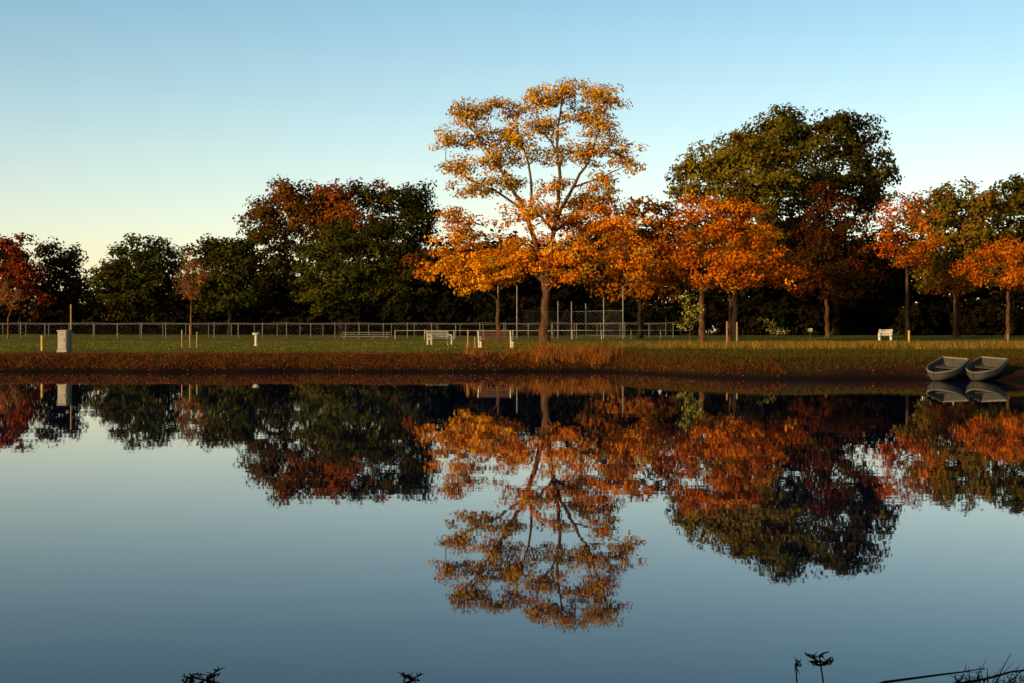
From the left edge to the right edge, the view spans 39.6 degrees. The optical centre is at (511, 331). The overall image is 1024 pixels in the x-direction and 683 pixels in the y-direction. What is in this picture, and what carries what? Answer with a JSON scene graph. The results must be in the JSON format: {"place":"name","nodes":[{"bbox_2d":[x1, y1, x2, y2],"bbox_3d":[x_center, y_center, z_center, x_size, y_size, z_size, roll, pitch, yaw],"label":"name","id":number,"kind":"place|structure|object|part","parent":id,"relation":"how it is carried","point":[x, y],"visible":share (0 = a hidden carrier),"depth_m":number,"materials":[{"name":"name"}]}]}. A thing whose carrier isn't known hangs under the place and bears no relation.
{"place":"outdoors","nodes":[
{"label":"outdoors","id":0,"kind":"place"},
{"bbox_2d":[0,372,1023,682],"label":"lake water","id":1,"kind":"structure","parent":0,"point":[430,526],"depth_m":12.30,"materials":[{"name":"blue liquid"}]},
{"bbox_2d":[182,673,193,680],"bbox_3d":[-1.583,1.710,6.953,0.070,0.081,0.062,0,0,0],"label":"dried weed","id":2,"kind":"object","parent":1,"relation":"in","point":[187,677],"visible":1,"depth_m":6.95,"materials":[{"name":"black plant"}]},
{"bbox_2d":[189,666,224,681],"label":"dried weed","id":3,"kind":"object","parent":1,"relation":"in","point":[210,676],"visible":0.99,"depth_m":6.94,"materials":[{"name":"black plant"}]},
{"bbox_2d":[397,671,424,680],"bbox_3d":[-0.495,1.704,6.945,0.116,0.098,0.080,0,0,40],"label":"dried weed","id":4,"kind":"object","parent":1,"relation":"in","point":[406,676],"visible":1,"depth_m":6.94,"materials":[{"name":"black plant"}]},
{"bbox_2d":[794,657,801,682],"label":"dried weed","id":5,"kind":"object","parent":1,"relation":"in","point":[796,664],"visible":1,"depth_m":6.79,"materials":[{"name":"black plant"}]},
{"bbox_2d":[804,651,833,682],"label":"dried weed","id":6,"kind":"object","parent":1,"relation":"in","point":[815,661],"visible":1,"depth_m":6.75,"materials":[{"name":"black plant"}]},
{"bbox_2d":[926,356,968,380],"bbox_3d":[15.235,1.356,50.050,1.132,0.481,2.252,5,17,36],"label":"rowing boat","id":7,"kind":"object","parent":1,"relation":"on","point":[942,368],"visible":1,"depth_m":50.35,"materials":[{"name":"metal"}]},
{"bbox_2d":[879,654,1023,682],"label":"shore twigs","id":8,"kind":"object","parent":1,"relation":"on","point":[978,680],"visible":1,"depth_m":6.79,"materials":[{"name":"black plant"}]},
{"bbox_2d":[965,356,1007,380],"bbox_3d":[16.675,1.356,50.250,1.132,0.481,2.252,5,17,36],"label":"rowing boat","id":9,"kind":"object","parent":1,"relation":"on","point":[981,368],"visible":1,"depth_m":50.58,"materials":[{"name":"metal"}]},
{"bbox_2d":[0,332,1023,380],"bbox_3d":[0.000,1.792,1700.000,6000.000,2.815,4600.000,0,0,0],"label":"ground","id":10,"kind":"structure","parent":0,"point":[833,373],"depth_m":65.25,"materials":[{"name":"green plant"}]},
{"bbox_2d":[0,276,28,337],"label":"tree","id":11,"kind":"object","parent":10,"relation":"on","point":[3,289],"visible":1,"depth_m":149.93,"materials":[{"name":"red plant"}]},
{"bbox_2d":[0,232,57,334],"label":"oak tree","id":12,"kind":"object","parent":10,"relation":"on","point":[16,267],"visible":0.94,"depth_m":227.90,"materials":[{"name":"red plant"}]},
{"bbox_2d":[41,335,42,350],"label":"yellow bollard","id":13,"kind":"object","parent":10,"relation":"on","point":[41,342],"visible":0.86,"depth_m":69.95,"materials":[{"name":"paint"}]},
{"bbox_2d":[29,236,95,329],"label":"oak tree","id":14,"kind":"object","parent":10,"relation":"on","point":[67,295],"visible":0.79,"depth_m":238.90,"materials":[{"name":"green plant"}]},
{"bbox_2d":[57,304,71,351],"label":"utility cabinet","id":15,"kind":"object","parent":10,"relation":"on","point":[64,340],"visible":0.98,"depth_m":67.82,"materials":[{"name":"metal"}]},
{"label":"door","id":16,"kind":"part","parent":15,"relation":"part of","materials":[{"name":"white metal"}]},
{"bbox_2d":[73,232,191,334],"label":"oak tree","id":17,"kind":"object","parent":10,"relation":"on","point":[147,276],"visible":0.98,"depth_m":236.57,"materials":[{"name":"green plant"}]},
{"bbox_2d":[181,330,182,347],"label":"wooden stake","id":18,"kind":"object","parent":10,"relation":"on","point":[181,338],"visible":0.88,"depth_m":77.97,"materials":[{"name":"brown wood"}]},
{"bbox_2d":[189,325,190,347],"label":"wooden stake","id":19,"kind":"object","parent":10,"relation":"on","point":[189,336],"visible":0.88,"depth_m":77.98,"materials":[{"name":"brown wood"}]},
{"bbox_2d":[171,249,211,337],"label":"tree","id":20,"kind":"object","parent":10,"relation":"on","point":[189,290],"visible":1,"depth_m":149.93,"materials":[{"name":"brown plant"}]},
{"bbox_2d":[196,332,197,347],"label":"wooden stake","id":21,"kind":"object","parent":10,"relation":"on","point":[196,339],"visible":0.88,"depth_m":77.97,"materials":[{"name":"brown wood"}]},
{"bbox_2d":[169,233,276,334],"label":"oak tree","id":22,"kind":"object","parent":10,"relation":"on","point":[219,293],"visible":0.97,"depth_m":231.99,"materials":[{"name":"green plant"}]},
{"bbox_2d":[252,333,259,345],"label":"drinking fountain","id":23,"kind":"object","parent":10,"relation":"on","point":[255,335],"visible":0.95,"depth_m":85.92,"materials":[{"name":"white paint"}]},
{"bbox_2d":[232,174,359,315],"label":"oak tree","id":24,"kind":"object","parent":10,"relation":"on","point":[297,207],"visible":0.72,"depth_m":252.59,"materials":[{"name":"red plant"}]},
{"bbox_2d":[0,323,665,336],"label":"chain link fence","id":25,"kind":"object","parent":10,"relation":"on","point":[325,324],"visible":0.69,"depth_m":184.98,"materials":[{"name":"metal"}]},
{"bbox_2d":[0,322,673,338],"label":"chain link fence","id":26,"kind":"object","parent":10,"relation":"on","point":[315,328],"visible":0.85,"depth_m":149.97,"materials":[{"name":"metal"}]},
{"bbox_2d":[285,214,400,334],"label":"oak tree","id":27,"kind":"object","parent":10,"relation":"on","point":[336,252],"visible":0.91,"depth_m":219.42,"materials":[{"name":"green plant"}]},
{"bbox_2d":[340,332,390,338],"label":"bleacher bench","id":28,"kind":"object","parent":10,"relation":"on","point":[373,334],"visible":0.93,"depth_m":140.46,"materials":[{"name":"metal"}]},
{"bbox_2d":[304,177,446,307],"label":"oak tree","id":29,"kind":"object","parent":10,"relation":"on","point":[411,207],"visible":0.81,"depth_m":252.17,"materials":[{"name":"green plant"}]},
{"bbox_2d":[0,352,788,374],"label":"bank grass","id":30,"kind":"structure","parent":10,"relation":"on","point":[225,357],"depth_m":62.30,"materials":[{"name":"brown plant"}]},
{"bbox_2d":[426,330,452,344],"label":"park bench","id":31,"kind":"object","parent":10,"relation":"on","point":[446,334],"visible":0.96,"depth_m":93.19,"materials":[{"name":"white paint"}]},
{"bbox_2d":[467,330,468,346],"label":"wooden stake","id":32,"kind":"object","parent":10,"relation":"on","point":[468,338],"visible":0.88,"depth_m":77.97,"materials":[{"name":"brown wood"}]},
{"bbox_2d":[413,204,531,340],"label":"maple tree","id":33,"kind":"object","parent":10,"relation":"on","point":[457,264],"visible":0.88,"depth_m":117.17,"materials":[{"name":"orange plant"}]},
{"bbox_2d":[477,330,513,347],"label":"park bench","id":34,"kind":"object","parent":10,"relation":"on","point":[481,336],"visible":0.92,"depth_m":75.71,"materials":[{"name":"brown wood"}]},
{"bbox_2d":[0,288,1023,335],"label":"understory shrubs","id":35,"kind":"object","parent":10,"relation":"on","point":[865,317],"visible":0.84,"depth_m":210.22,"materials":[{"name":"green plant"}]},
{"bbox_2d":[0,339,1023,376],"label":"fallen leaves","id":36,"kind":"object","parent":10,"relation":"on","point":[458,353],"visible":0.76,"depth_m":63.29,"materials":[{"name":"brown plant"}]},
{"bbox_2d":[1,201,1023,334],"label":"background forest","id":37,"kind":"object","parent":10,"relation":"on","point":[578,295],"visible":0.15,"depth_m":249.61,"materials":[{"name":"green plant"}]},
{"bbox_2d":[459,340,623,365],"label":"tall golden grass","id":38,"kind":"structure","parent":10,"relation":"on","point":[583,354],"depth_m":63.89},
{"bbox_2d":[395,330,689,338],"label":"white rail fence","id":39,"kind":"object","parent":10,"relation":"on","point":[526,330],"visible":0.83,"depth_m":134.99,"materials":[{"name":"paint"}]},
{"bbox_2d":[426,77,668,342],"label":"honey locust tree","id":40,"kind":"object","parent":10,"relation":"on","point":[522,257],"visible":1,"depth_m":104.57,"materials":[{"name":"orange plant"}]},
{"bbox_2d":[497,286,623,338],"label":"baseball backstop","id":41,"kind":"object","parent":10,"relation":"on","point":[571,311],"visible":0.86,"depth_m":144.75,"materials":[{"name":"metal"}]},
{"bbox_2d":[574,194,687,337],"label":"oak tree","id":42,"kind":"object","parent":10,"relation":"on","point":[657,290],"visible":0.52,"depth_m":149.86,"materials":[{"name":"orange plant"}]},
{"bbox_2d":[672,289,705,342],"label":"birch sapling","id":43,"kind":"object","parent":10,"relation":"on","point":[688,299],"visible":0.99,"depth_m":83.94,"materials":[{"name":"green plant"}]},
{"bbox_2d":[726,321,727,344],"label":"wooden stake","id":44,"kind":"object","parent":10,"relation":"on","point":[726,332],"visible":0.81,"depth_m":84.96,"materials":[{"name":"brown wood"}]},
{"bbox_2d":[647,188,808,341],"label":"maple tree","id":45,"kind":"object","parent":10,"relation":"on","point":[726,269],"visible":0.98,"depth_m":107.42,"materials":[{"name":"orange plant"}]},
{"bbox_2d":[663,127,808,335],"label":"oak tree","id":46,"kind":"object","parent":10,"relation":"on","point":[725,166],"visible":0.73,"depth_m":183.12,"materials":[{"name":"green plant"}]},
{"bbox_2d":[736,322,737,343],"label":"wooden stake","id":47,"kind":"object","parent":10,"relation":"on","point":[736,332],"visible":0.81,"depth_m":84.96,"materials":[{"name":"brown wood"}]},
{"bbox_2d":[690,213,812,340],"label":"maple tree","id":48,"kind":"object","parent":10,"relation":"on","point":[756,249],"visible":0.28,"depth_m":118.17,"materials":[{"name":"orange plant"}]},
{"bbox_2d":[757,317,789,337],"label":"young shrub","id":49,"kind":"object","parent":10,"relation":"on","point":[772,331],"visible":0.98,"depth_m":83.97,"materials":[{"name":"green plant"}]},
{"bbox_2d":[588,346,1023,369],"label":"bank grass","id":50,"kind":"structure","parent":10,"relation":"on","point":[817,351],"depth_m":58.37,"materials":[{"name":"plant"}]},
{"bbox_2d":[709,102,904,335],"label":"oak tree","id":51,"kind":"object","parent":10,"relation":"on","point":[787,128],"visible":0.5,"depth_m":203.17,"materials":[{"name":"green plant"}]},
{"bbox_2d":[613,339,1023,349],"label":"tall golden grass","id":52,"kind":"structure","parent":10,"relation":"on","point":[870,344],"depth_m":73.41,"materials":[{"name":"plant"}]},
{"bbox_2d":[788,177,890,337],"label":"oak tree","id":53,"kind":"object","parent":10,"relation":"on","point":[844,267],"visible":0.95,"depth_m":148.88,"materials":[{"name":"red plant"}]},
{"bbox_2d":[878,329,892,339],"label":"park bench","id":54,"kind":"object","parent":10,"relation":"on","point":[890,332],"visible":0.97,"depth_m":118.14,"materials":[{"name":"white paint"}]},
{"bbox_2d":[863,189,948,338],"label":"red maple tree","id":55,"kind":"object","parent":10,"relation":"on","point":[912,253],"visible":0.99,"depth_m":131.86,"materials":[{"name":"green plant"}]},
{"bbox_2d":[916,258,976,338],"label":"maple tree","id":56,"kind":"object","parent":10,"relation":"on","point":[948,278],"visible":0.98,"depth_m":139.85,"materials":[{"name":"orange plant"}]},
{"bbox_2d":[888,176,1023,336],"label":"oak tree","id":57,"kind":"object","parent":10,"relation":"on","point":[968,234],"visible":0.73,"depth_m":172.98,"materials":[{"name":"green plant"}]},
{"bbox_2d":[949,236,1023,339],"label":"maple tree","id":58,"kind":"object","parent":10,"relation":"on","point":[1011,272],"visible":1,"depth_m":129.33,"materials":[{"name":"orange plant"}]},
{"bbox_2d":[983,172,1023,305],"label":"oak tree","id":59,"kind":"object","parent":10,"relation":"on","point":[1015,186],"visible":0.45,"depth_m":189.40,"materials":[{"name":"green plant"}]},
{"bbox_2d":[0,0,1023,331],"label":"sky","id":60,"kind":"structure","parent":0,"point":[118,118],"materials":[{"name":"blue"}]}
]}

